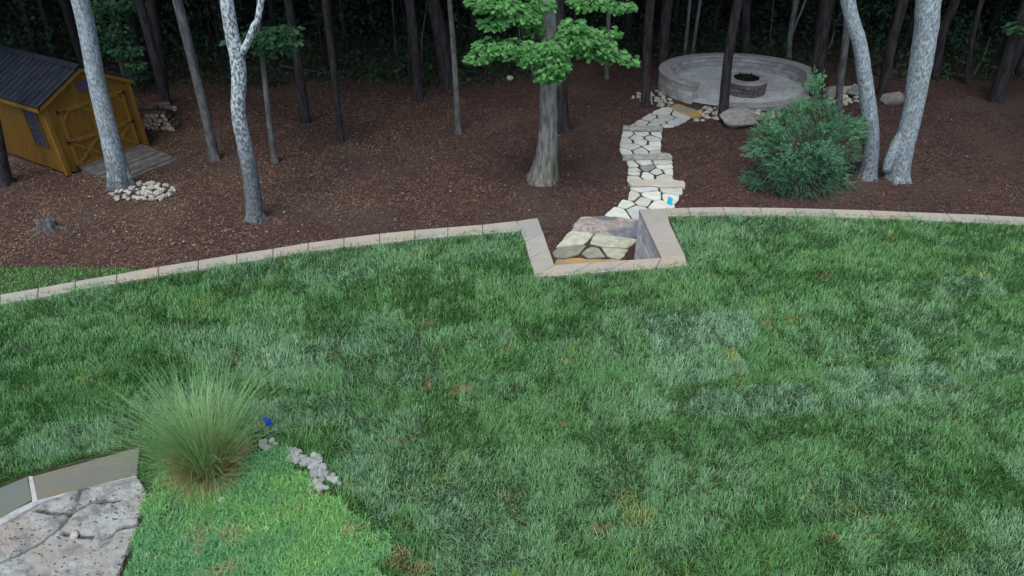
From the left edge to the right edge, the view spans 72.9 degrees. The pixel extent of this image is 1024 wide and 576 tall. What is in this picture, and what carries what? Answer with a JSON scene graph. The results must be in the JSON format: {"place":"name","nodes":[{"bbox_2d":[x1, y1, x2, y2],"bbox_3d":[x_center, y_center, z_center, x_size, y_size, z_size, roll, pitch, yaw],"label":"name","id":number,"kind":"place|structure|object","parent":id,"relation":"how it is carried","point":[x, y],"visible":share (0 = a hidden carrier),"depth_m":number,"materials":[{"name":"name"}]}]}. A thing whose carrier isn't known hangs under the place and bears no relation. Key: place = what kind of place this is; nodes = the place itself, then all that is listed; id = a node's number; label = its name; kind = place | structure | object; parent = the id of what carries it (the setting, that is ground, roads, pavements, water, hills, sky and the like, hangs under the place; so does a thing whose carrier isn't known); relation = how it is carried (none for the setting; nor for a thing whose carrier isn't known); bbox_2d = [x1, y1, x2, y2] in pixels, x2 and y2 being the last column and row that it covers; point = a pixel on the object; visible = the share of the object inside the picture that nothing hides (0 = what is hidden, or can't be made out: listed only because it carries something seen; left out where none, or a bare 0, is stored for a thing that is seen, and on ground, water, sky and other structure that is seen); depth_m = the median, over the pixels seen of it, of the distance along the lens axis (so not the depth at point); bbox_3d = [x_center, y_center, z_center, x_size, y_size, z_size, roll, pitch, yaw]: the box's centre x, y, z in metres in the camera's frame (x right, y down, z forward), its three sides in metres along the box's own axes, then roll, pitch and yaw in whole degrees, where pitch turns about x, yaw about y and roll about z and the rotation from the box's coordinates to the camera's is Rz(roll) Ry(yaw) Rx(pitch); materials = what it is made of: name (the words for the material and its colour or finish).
{"place":"outdoors","nodes":[
{"label":"outdoors","id":0,"kind":"place"},
{"bbox_2d":[0,0,1023,293],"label":"ground","id":1,"kind":"structure","parent":0,"point":[1010,108],"depth_m":19.18,"materials":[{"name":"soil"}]},
{"bbox_2d":[0,119,17,187],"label":"tree","id":2,"kind":"object","parent":1,"relation":"on","point":[7,179],"visible":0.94,"depth_m":17.89,"materials":[{"name":"brown plant"}]},
{"bbox_2d":[15,0,37,37],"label":"tree","id":3,"kind":"object","parent":1,"relation":"on","point":[16,3],"visible":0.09,"depth_m":29.29,"materials":[{"name":"brown plant"}]},
{"bbox_2d":[19,0,39,53],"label":"tree","id":4,"kind":"object","parent":1,"relation":"on","point":[26,17],"visible":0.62,"depth_m":27.42,"materials":[{"name":"brown plant"}]},
{"bbox_2d":[37,0,57,56],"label":"tree","id":5,"kind":"object","parent":1,"relation":"on","point":[42,9],"visible":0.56,"depth_m":27.10,"materials":[{"name":"brown plant"}]},
{"bbox_2d":[31,215,66,235],"bbox_3d":[-10.774,-1.476,16.073,0.806,0.448,0.512,-8,35,-11],"label":"stump","id":6,"kind":"object","parent":1,"relation":"on","point":[47,225],"visible":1,"depth_m":15.97,"materials":[{"name":"wood"}]},
{"bbox_2d":[59,0,83,64],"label":"tree","id":7,"kind":"object","parent":1,"relation":"on","point":[69,20],"visible":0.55,"depth_m":25.30,"materials":[{"name":"brown plant"}]},
{"bbox_2d":[0,265,143,295],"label":"grass","id":8,"kind":"structure","parent":1,"relation":"on","point":[43,274],"depth_m":14.53,"materials":[{"name":"plant"}]},
{"bbox_2d":[0,45,148,175],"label":"shed","id":9,"kind":"structure","parent":1,"relation":"on","point":[47,117],"depth_m":18.40,"materials":[{"name":"yellow"}]},
{"bbox_2d":[21,108,50,148],"bbox_3d":[-12.469,-4.181,18.154,0.660,1.030,0.028,18,38,25],"label":"window","id":10,"kind":"structure","parent":9,"relation":"in","point":[32,120],"depth_m":18.16,"materials":[{"name":"grey glass"}]},
{"bbox_2d":[55,100,103,168],"bbox_3d":[-11.456,-4.092,18.545,0.060,1.605,0.975,18,38,25],"label":"door","id":11,"kind":"structure","parent":9,"relation":"in","point":[78,121],"depth_m":18.49,"materials":[{"name":"yellow"}]},
{"bbox_2d":[109,90,141,149],"bbox_3d":[-10.961,-4.573,19.258,0.060,1.605,0.975,18,38,25],"label":"door","id":12,"kind":"structure","parent":9,"relation":"in","point":[127,133],"depth_m":19.40,"materials":[{"name":"orange"}]},
{"bbox_2d":[70,0,139,193],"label":"tree","id":13,"kind":"object","parent":1,"relation":"on","point":[119,176],"visible":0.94,"depth_m":16.54,"materials":[{"name":"grey plant"}]},
{"bbox_2d":[90,0,148,85],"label":"tree","id":14,"kind":"object","parent":1,"relation":"on","point":[120,7],"visible":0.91,"depth_m":23.33,"materials":[{"name":"green plant"}]},
{"bbox_2d":[114,0,130,49],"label":"tree","id":15,"kind":"object","parent":1,"relation":"on","point":[124,29],"visible":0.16,"depth_m":27.48,"materials":[{"name":"brown plant"}]},
{"bbox_2d":[79,144,177,180],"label":"ramp","id":16,"kind":"structure","parent":1,"relation":"on","point":[141,159],"depth_m":19.11,"materials":[{"name":"wood"}]},
{"bbox_2d":[123,1,150,72],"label":"tree","id":17,"kind":"object","parent":1,"relation":"on","point":[132,22],"visible":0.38,"depth_m":25.24,"materials":[{"name":"brown plant"}]},
{"bbox_2d":[134,0,173,117],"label":"tree","id":18,"kind":"object","parent":1,"relation":"on","point":[163,92],"visible":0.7,"depth_m":21.01,"materials":[{"name":"brown plant"}]},
{"bbox_2d":[145,0,172,103],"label":"tree","id":19,"kind":"object","parent":1,"relation":"on","point":[152,13],"visible":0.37,"depth_m":21.88,"materials":[{"name":"brown plant"}]},
{"bbox_2d":[169,120,180,130],"bbox_3d":[-10.458,-5.029,21.500,0.180,0.159,0.500,11,33,-9],"label":"firewood log","id":20,"kind":"object","parent":1,"relation":"on","point":[175,125],"visible":1,"depth_m":21.39,"materials":[{"name":"brown wood"}]},
{"bbox_2d":[172,0,220,162],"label":"tree","id":21,"kind":"object","parent":1,"relation":"on","point":[193,65],"visible":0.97,"depth_m":18.12,"materials":[{"name":"grey plant"}]},
{"bbox_2d":[212,0,224,38],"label":"tree","id":22,"kind":"object","parent":1,"relation":"on","point":[216,13],"visible":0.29,"depth_m":28.92,"materials":[{"name":"brown plant"}]},
{"bbox_2d":[216,0,224,34],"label":"tree","id":23,"kind":"object","parent":1,"relation":"on","point":[218,5],"visible":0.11,"depth_m":25.80,"materials":[{"name":"brown plant"}]},
{"bbox_2d":[219,0,267,224],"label":"tree","id":24,"kind":"object","parent":1,"relation":"on","point":[237,52],"visible":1,"depth_m":14.96,"materials":[{"name":"white plant"}]},
{"bbox_2d":[219,0,305,163],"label":"tree","id":25,"kind":"object","parent":1,"relation":"on","point":[273,40],"visible":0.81,"depth_m":17.27,"materials":[{"name":"green plant"}]},
{"bbox_2d":[262,0,278,83],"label":"sapling","id":26,"kind":"object","parent":1,"relation":"on","point":[273,58],"visible":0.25,"depth_m":24.58,"materials":[{"name":"brown plant"}]},
{"bbox_2d":[267,0,281,48],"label":"tree","id":27,"kind":"object","parent":1,"relation":"on","point":[273,17],"visible":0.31,"depth_m":27.26,"materials":[{"name":"brown plant"}]},
{"bbox_2d":[283,0,310,123],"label":"tree","id":28,"kind":"object","parent":1,"relation":"on","point":[300,78],"visible":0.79,"depth_m":20.88,"materials":[{"name":"brown plant"}]},
{"bbox_2d":[279,65,347,77],"bbox_3d":[-7.397,-8.079,25.858,2.983,0.169,0.110,12,36,17],"label":"fallen branch","id":29,"kind":"object","parent":1,"relation":"on","point":[281,66],"visible":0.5,"depth_m":25.94,"materials":[{"name":"wood"}]},
{"bbox_2d":[326,0,337,71],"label":"tree","id":30,"kind":"object","parent":1,"relation":"on","point":[330,8],"visible":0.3,"depth_m":25.56,"materials":[{"name":"brown plant"}]},
{"bbox_2d":[321,0,344,142],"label":"tree","id":31,"kind":"object","parent":1,"relation":"on","point":[329,39],"visible":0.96,"depth_m":19.24,"materials":[{"name":"brown plant"}]},
{"bbox_2d":[338,0,349,52],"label":"tree","id":32,"kind":"object","parent":1,"relation":"on","point":[344,30],"visible":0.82,"depth_m":27.57,"materials":[{"name":"brown plant"}]},
{"bbox_2d":[390,0,402,75],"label":"sapling","id":33,"kind":"object","parent":1,"relation":"on","point":[394,34],"visible":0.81,"depth_m":24.61,"materials":[{"name":"brown plant"}]},
{"bbox_2d":[400,0,409,89],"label":"sapling","id":34,"kind":"object","parent":1,"relation":"on","point":[409,46],"visible":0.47,"depth_m":23.57,"materials":[{"name":"brown plant"}]},
{"bbox_2d":[405,0,424,102],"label":"tree","id":35,"kind":"object","parent":1,"relation":"on","point":[414,48],"visible":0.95,"depth_m":22.52,"materials":[{"name":"brown plant"}]},
{"bbox_2d":[421,1,426,62],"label":"sapling","id":36,"kind":"object","parent":1,"relation":"on","point":[422,32],"visible":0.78,"depth_m":26.18,"materials":[{"name":"brown plant"}]},
{"bbox_2d":[427,0,452,91],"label":"tree","id":37,"kind":"object","parent":1,"relation":"on","point":[442,50],"visible":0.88,"depth_m":23.56,"materials":[{"name":"brown plant"}]},
{"bbox_2d":[447,0,462,134],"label":"tree","id":38,"kind":"object","parent":1,"relation":"on","point":[458,126],"visible":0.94,"depth_m":19.91,"materials":[{"name":"grey plant"}]},
{"bbox_2d":[470,0,478,49],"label":"tree","id":39,"kind":"object","parent":1,"relation":"on","point":[473,32],"visible":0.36,"depth_m":27.23,"materials":[{"name":"brown plant"}]},
{"bbox_2d":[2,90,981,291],"bbox_3d":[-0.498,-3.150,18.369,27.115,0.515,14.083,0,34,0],"label":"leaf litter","id":40,"kind":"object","parent":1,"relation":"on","point":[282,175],"visible":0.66,"depth_m":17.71,"materials":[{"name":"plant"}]},
{"bbox_2d":[0,0,1019,41],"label":"thicket","id":41,"kind":"object","parent":1,"relation":"on","point":[384,7],"visible":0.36,"depth_m":29.68,"materials":[{"name":"green plant"}]},
{"bbox_2d":[0,0,1023,90],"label":"undergrowth","id":42,"kind":"object","parent":1,"relation":"on","point":[959,45],"visible":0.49,"depth_m":27.11,"materials":[{"name":"green plant"}]},
{"bbox_2d":[0,207,1023,305],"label":"retaining wall","id":43,"kind":"structure","parent":1,"relation":"on","point":[657,244],"depth_m":13.04,"materials":[{"name":"beige concrete"}]},
{"bbox_2d":[532,0,539,69],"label":"tree","id":44,"kind":"object","parent":1,"relation":"on","point":[537,39],"visible":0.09,"depth_m":24.53,"materials":[{"name":"brown plant"}]},
{"bbox_2d":[462,0,640,186],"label":"tree","id":45,"kind":"object","parent":1,"relation":"on","point":[553,63],"visible":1,"depth_m":15.38,"materials":[{"name":"green plant"}]},
{"bbox_2d":[556,0,571,133],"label":"tree","id":46,"kind":"object","parent":1,"relation":"on","point":[564,125],"visible":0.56,"depth_m":19.96,"materials":[{"name":"brown plant"}]},
{"bbox_2d":[554,258,620,264],"bbox_3d":[1.591,-0.438,14.575,1.419,0.206,0.465,0,34,0],"label":"stone step","id":47,"kind":"object","parent":1,"relation":"on","point":[569,261],"visible":0.32,"depth_m":14.61,"materials":[{"name":"stone"}]},
{"bbox_2d":[572,216,637,238],"bbox_3d":[2.191,-1.370,15.989,1.518,0.206,0.958,8,35,11],"label":"stone step","id":48,"kind":"object","parent":1,"relation":"on","point":[614,226],"visible":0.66,"depth_m":15.87,"materials":[{"name":"stone"}]},
{"bbox_2d":[603,0,611,78],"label":"tree","id":49,"kind":"object","parent":1,"relation":"on","point":[608,24],"visible":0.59,"depth_m":23.36,"materials":[{"name":"grey plant"}]},
{"bbox_2d":[619,0,625,48],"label":"sapling","id":50,"kind":"object","parent":1,"relation":"on","point":[622,26],"visible":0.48,"depth_m":26.47,"materials":[{"name":"brown plant"}]},
{"bbox_2d":[623,0,632,37],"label":"tree","id":51,"kind":"object","parent":1,"relation":"on","point":[628,23],"visible":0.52,"depth_m":28.14,"materials":[{"name":"brown plant"}]},
{"bbox_2d":[640,0,654,108],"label":"tree","id":52,"kind":"object","parent":1,"relation":"on","point":[645,103],"visible":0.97,"depth_m":20.97,"materials":[{"name":"brown plant"}]},
{"bbox_2d":[655,0,672,72],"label":"tree","id":53,"kind":"object","parent":1,"relation":"on","point":[665,17],"visible":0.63,"depth_m":23.93,"materials":[{"name":"brown plant"}]},
{"bbox_2d":[672,0,679,31],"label":"tree","id":54,"kind":"object","parent":1,"relation":"on","point":[676,5],"visible":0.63,"depth_m":28.78,"materials":[{"name":"brown plant"}]},
{"bbox_2d":[671,104,703,118],"bbox_3d":[5.406,-5.465,21.544,0.563,0.155,1.156,-28,43,-35],"label":"stone step","id":55,"kind":"object","parent":1,"relation":"on","point":[689,112],"visible":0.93,"depth_m":21.43,"materials":[{"name":"stone"}]},
{"bbox_2d":[683,0,691,55],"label":"tree","id":56,"kind":"object","parent":1,"relation":"on","point":[687,27],"visible":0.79,"depth_m":25.07,"materials":[{"name":"grey plant"}]},
{"bbox_2d":[691,0,701,53],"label":"tree","id":57,"kind":"object","parent":1,"relation":"on","point":[696,27],"visible":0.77,"depth_m":25.16,"materials":[{"name":"brown plant"}]},
{"bbox_2d":[717,0,742,121],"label":"tree","id":58,"kind":"object","parent":1,"relation":"on","point":[728,56],"visible":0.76,"depth_m":19.96,"materials":[{"name":"brown plant"}]},
{"bbox_2d":[719,107,758,128],"bbox_3d":[6.782,-5.047,20.676,1.225,0.623,0.746,-5,34,-7],"label":"boulder","id":59,"kind":"object","parent":1,"relation":"on","point":[736,117],"visible":0.97,"depth_m":20.47,"materials":[{"name":"stone"}]},
{"bbox_2d":[677,69,803,107],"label":"patio","id":60,"kind":"structure","parent":1,"relation":"on","point":[779,88],"depth_m":23.02,"materials":[{"name":"stone"}]},
{"bbox_2d":[658,53,810,103],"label":"seat wall","id":61,"kind":"structure","parent":60,"relation":"on","point":[672,84],"depth_m":23.98,"materials":[{"name":"stone"}]},
{"bbox_2d":[730,72,767,97],"bbox_3d":[7.610,-6.659,22.593,1.344,0.526,1.344,0,34,0],"label":"fire pit","id":62,"kind":"object","parent":60,"relation":"on","point":[747,85],"visible":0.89,"depth_m":22.20,"materials":[{"name":"stone"}]},
{"bbox_2d":[717,88,810,110],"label":"wall","id":63,"kind":"structure","parent":60,"relation":"on","point":[761,106],"depth_m":21.62,"materials":[{"name":"stone"}]},
{"bbox_2d":[741,0,750,53],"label":"tree","id":64,"kind":"object","parent":1,"relation":"on","point":[746,11],"visible":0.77,"depth_m":25.85,"materials":[{"name":"brown plant"}]},
{"bbox_2d":[786,0,805,58],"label":"tree","id":65,"kind":"object","parent":1,"relation":"on","point":[791,27],"visible":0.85,"depth_m":25.25,"materials":[{"name":"brown plant"}]},
{"bbox_2d":[735,67,875,201],"bbox_3d":[7.465,-3.561,17.333,3.450,3.754,2.110,0,34,0],"label":"juniper","id":66,"kind":"object","parent":1,"relation":"on","point":[840,128],"visible":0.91,"depth_m":17.28,"materials":[{"name":"green plant"}]},
{"bbox_2d":[810,0,820,39],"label":"tree","id":67,"kind":"object","parent":1,"relation":"on","point":[815,20],"visible":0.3,"depth_m":27.90,"materials":[{"name":"brown plant"}]},
{"bbox_2d":[809,0,834,101],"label":"tree","id":68,"kind":"object","parent":1,"relation":"on","point":[822,30],"visible":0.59,"depth_m":21.13,"materials":[{"name":"brown plant"}]},
{"bbox_2d":[823,86,835,98],"bbox_3d":[10.426,-6.356,22.582,0.562,0.457,0.408,-6,35,-9],"label":"boulder","id":69,"kind":"object","parent":1,"relation":"on","point":[829,91],"visible":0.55,"depth_m":22.43,"materials":[{"name":"stone"}]},
{"bbox_2d":[825,3,840,56],"bbox_3d":[11.423,-9.824,24.289,0.186,4.234,0.130,24,41,31],"label":"sapling","id":70,"kind":"object","parent":1,"relation":"on","point":[834,29],"visible":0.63,"depth_m":24.67,"materials":[{"name":"brown plant"}]},
{"bbox_2d":[834,17,849,121],"bbox_3d":[8.836,-10.880,17.511,4.048,14.147,4.401,-26,42,-33],"label":"tree","id":71,"kind":"object","parent":1,"relation":"on","point":[842,66],"visible":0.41,"depth_m":19.95,"materials":[{"name":"brown plant"}]},
{"bbox_2d":[846,84,858,96],"bbox_3d":[11.231,-6.415,22.616,0.589,0.487,0.701,16,37,22],"label":"boulder","id":72,"kind":"object","parent":1,"relation":"on","point":[852,90],"visible":0.64,"depth_m":22.45,"materials":[{"name":"stone"}]},
{"bbox_2d":[840,0,879,182],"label":"tree","id":73,"kind":"object","parent":1,"relation":"on","point":[867,170],"visible":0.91,"depth_m":16.95,"materials":[{"name":"grey plant"}]},
{"bbox_2d":[875,0,908,96],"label":"tree","id":74,"kind":"object","parent":1,"relation":"on","point":[891,46],"visible":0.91,"depth_m":21.84,"materials":[{"name":"brown plant"}]},
{"bbox_2d":[880,92,903,105],"bbox_3d":[12.130,-6.008,22.086,0.612,0.469,0.535,-21,39,-28],"label":"boulder","id":75,"kind":"object","parent":1,"relation":"on","point":[894,98],"visible":0.93,"depth_m":21.95,"materials":[{"name":"stone"}]},
{"bbox_2d":[896,6,914,60],"bbox_3d":[15.012,-12.946,21.210,7.626,13.085,6.780,0,34,0],"label":"tree","id":76,"kind":"object","parent":1,"relation":"on","point":[908,31],"visible":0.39,"depth_m":25.37,"materials":[{"name":"brown plant"}]},
{"bbox_2d":[882,0,941,184],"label":"tree","id":77,"kind":"object","parent":1,"relation":"on","point":[896,166],"visible":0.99,"depth_m":16.76,"materials":[{"name":"grey plant"}]},
{"bbox_2d":[931,0,960,76],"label":"tree","id":78,"kind":"object","parent":1,"relation":"on","point":[953,5],"visible":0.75,"depth_m":23.71,"materials":[{"name":"brown plant"}]},
{"bbox_2d":[962,0,983,84],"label":"tree","id":79,"kind":"object","parent":1,"relation":"on","point":[972,42],"visible":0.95,"depth_m":22.89,"materials":[{"name":"brown plant"}]},
{"bbox_2d":[972,37,990,75],"bbox_3d":[16.599,-8.156,24.456,0.100,1.067,1.397,24,41,31],"label":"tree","id":80,"kind":"object","parent":1,"relation":"on","point":[975,71],"visible":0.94,"depth_m":24.44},
{"bbox_2d":[984,0,1005,34],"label":"tree","id":81,"kind":"object","parent":1,"relation":"on","point":[992,18],"visible":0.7,"depth_m":28.41,"materials":[{"name":"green plant"}]},
{"bbox_2d":[985,0,1023,103],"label":"tree","id":82,"kind":"object","parent":1,"relation":"on","point":[1015,32],"visible":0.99,"depth_m":21.40,"materials":[{"name":"brown plant"}]},
{"bbox_2d":[1006,34,1023,87],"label":"tree","id":83,"kind":"object","parent":1,"relation":"on","point":[1019,50],"visible":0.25,"depth_m":22.03,"materials":[{"name":"brown plant"}]},
{"bbox_2d":[1015,49,1023,75],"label":"tree","id":84,"kind":"object","parent":1,"relation":"on","point":[1020,70],"visible":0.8,"depth_m":24.27,"materials":[{"name":"brown plant"}]},
{"bbox_2d":[0,210,1023,575],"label":"lawn","id":85,"kind":"structure","parent":0,"point":[412,472],"depth_m":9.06,"materials":[{"name":"plant"}]},
{"bbox_2d":[0,447,146,575],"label":"landing","id":86,"kind":"object","parent":85,"relation":"on","point":[44,516],"visible":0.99,"depth_m":7.83,"materials":[{"name":"grey stone"}]},
{"bbox_2d":[70,531,78,538],"bbox_3d":[-4.837,2.724,7.657,0.101,0.062,0.093,22,50,34],"label":"pebble","id":87,"kind":"object","parent":86,"relation":"on","point":[74,534],"visible":1,"depth_m":7.64,"materials":[{"name":"stone"}]},
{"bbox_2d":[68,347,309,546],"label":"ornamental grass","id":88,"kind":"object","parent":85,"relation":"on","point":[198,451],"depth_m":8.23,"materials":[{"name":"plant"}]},
{"bbox_2d":[123,441,396,575],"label":"ground cover","id":89,"kind":"object","parent":85,"relation":"on","point":[219,523],"visible":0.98,"depth_m":7.68,"materials":[{"name":"green plant"}]},
{"bbox_2d":[263,416,272,427],"bbox_3d":[-3.160,1.771,9.008,0.094,0.290,0.019,0,34,0],"label":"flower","id":90,"kind":"object","parent":85,"relation":"on","point":[268,423],"visible":0.88,"depth_m":8.98,"materials":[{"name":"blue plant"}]},
{"bbox_2d":[291,455,299,463],"bbox_3d":[-2.664,2.113,8.541,0.116,0.072,0.106,1,34,2],"label":"edging rock","id":91,"kind":"object","parent":85,"relation":"on","point":[296,460],"visible":1,"depth_m":8.52,"materials":[{"name":"stone"}]},
{"bbox_2d":[315,482,323,490],"bbox_3d":[-2.278,2.348,8.192,0.109,0.060,0.122,-11,49,-15],"label":"edging rock","id":92,"kind":"object","parent":85,"relation":"on","point":[319,485],"visible":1,"depth_m":8.17,"materials":[{"name":"stone"}]},
{"bbox_2d":[551,107,692,263],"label":"path","id":93,"kind":"structure","parent":0,"point":[576,244],"depth_m":17.41,"materials":[{"name":"stone"}]},
{"bbox_2d":[622,125,662,131],"bbox_3d":[3.890,-4.694,20.702,1.208,0.245,0.348,2,34,3],"label":"stone step","id":94,"kind":"object","parent":93,"relation":"on","point":[649,128],"visible":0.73,"depth_m":20.57,"materials":[{"name":"stone"}]},
{"bbox_2d":[622,153,671,160],"bbox_3d":[3.739,-3.565,19.232,1.395,0.244,0.396,0,34,0],"label":"stone step","id":95,"kind":"object","parent":93,"relation":"on","point":[649,156],"visible":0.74,"depth_m":19.10,"materials":[{"name":"stone"}]},
{"bbox_2d":[628,179,684,188],"bbox_3d":[3.745,-2.648,17.983,1.457,0.226,0.441,3,34,4],"label":"stone step","id":96,"kind":"object","parent":93,"relation":"on","point":[662,183],"visible":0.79,"depth_m":17.86,"materials":[{"name":"stone"}]},
{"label":"firewood log","id":97,"kind":"object","parent":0,"visible":0},
{"bbox_2d":[166,116,176,125],"bbox_3d":[-10.546,-5.168,21.479,0.122,0.135,0.500,-24,31,14],"label":"firewood log","id":98,"kind":"object","parent":97,"relation":"on","point":[172,120],"visible":1,"depth_m":21.40,"materials":[{"name":"brown wood"}]},
{"bbox_2d":[163,112,172,121],"bbox_3d":[-10.628,-5.285,21.436,0.127,0.123,0.500,-20,33,9],"label":"firewood log","id":99,"kind":"object","parent":98,"relation":"on","point":[168,116],"visible":1,"depth_m":21.34,"materials":[{"name":"brown wood"}]},
{"bbox_2d":[160,110,168,117],"bbox_3d":[-10.696,-5.377,21.355,0.122,0.135,0.500,-27,34,8],"label":"firewood log","id":100,"kind":"object","parent":99,"relation":"on","point":[164,113],"visible":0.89,"depth_m":21.23,"materials":[{"name":"brown wood"}]},
{"bbox_2d":[160,105,176,110],"bbox_3d":[-10.575,-5.544,21.330,0.500,0.147,0.179,12,36,17],"label":"firewood log","id":101,"kind":"object","parent":100,"relation":"on","point":[169,107],"visible":1,"depth_m":21.26,"materials":[{"name":"brown wood"}]},
{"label":"firewood log","id":102,"kind":"object","parent":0,"visible":0},
{"bbox_2d":[150,109,159,118],"bbox_3d":[-10.993,-5.384,21.352,0.147,0.179,0.500,-17,35,2],"label":"firewood log","id":103,"kind":"object","parent":102,"relation":"on","point":[153,112],"visible":0.83,"depth_m":21.18,"materials":[{"name":"brown wood"}]},
{"bbox_2d":[138,105,155,109],"bbox_3d":[-11.226,-5.550,21.328,0.500,0.122,0.135,-5,34,-7],"label":"firewood log","id":104,"kind":"object","parent":103,"relation":"on","point":[148,107],"visible":0.89,"depth_m":21.27,"materials":[{"name":"brown wood"}]},
{"bbox_2d":[151,101,169,108],"bbox_3d":[-10.826,-5.644,21.383,0.500,0.180,0.159,-10,35,-14],"label":"firewood log","id":105,"kind":"object","parent":104,"relation":"on","point":[156,105],"visible":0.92,"depth_m":21.31,"materials":[{"name":"brown wood"}]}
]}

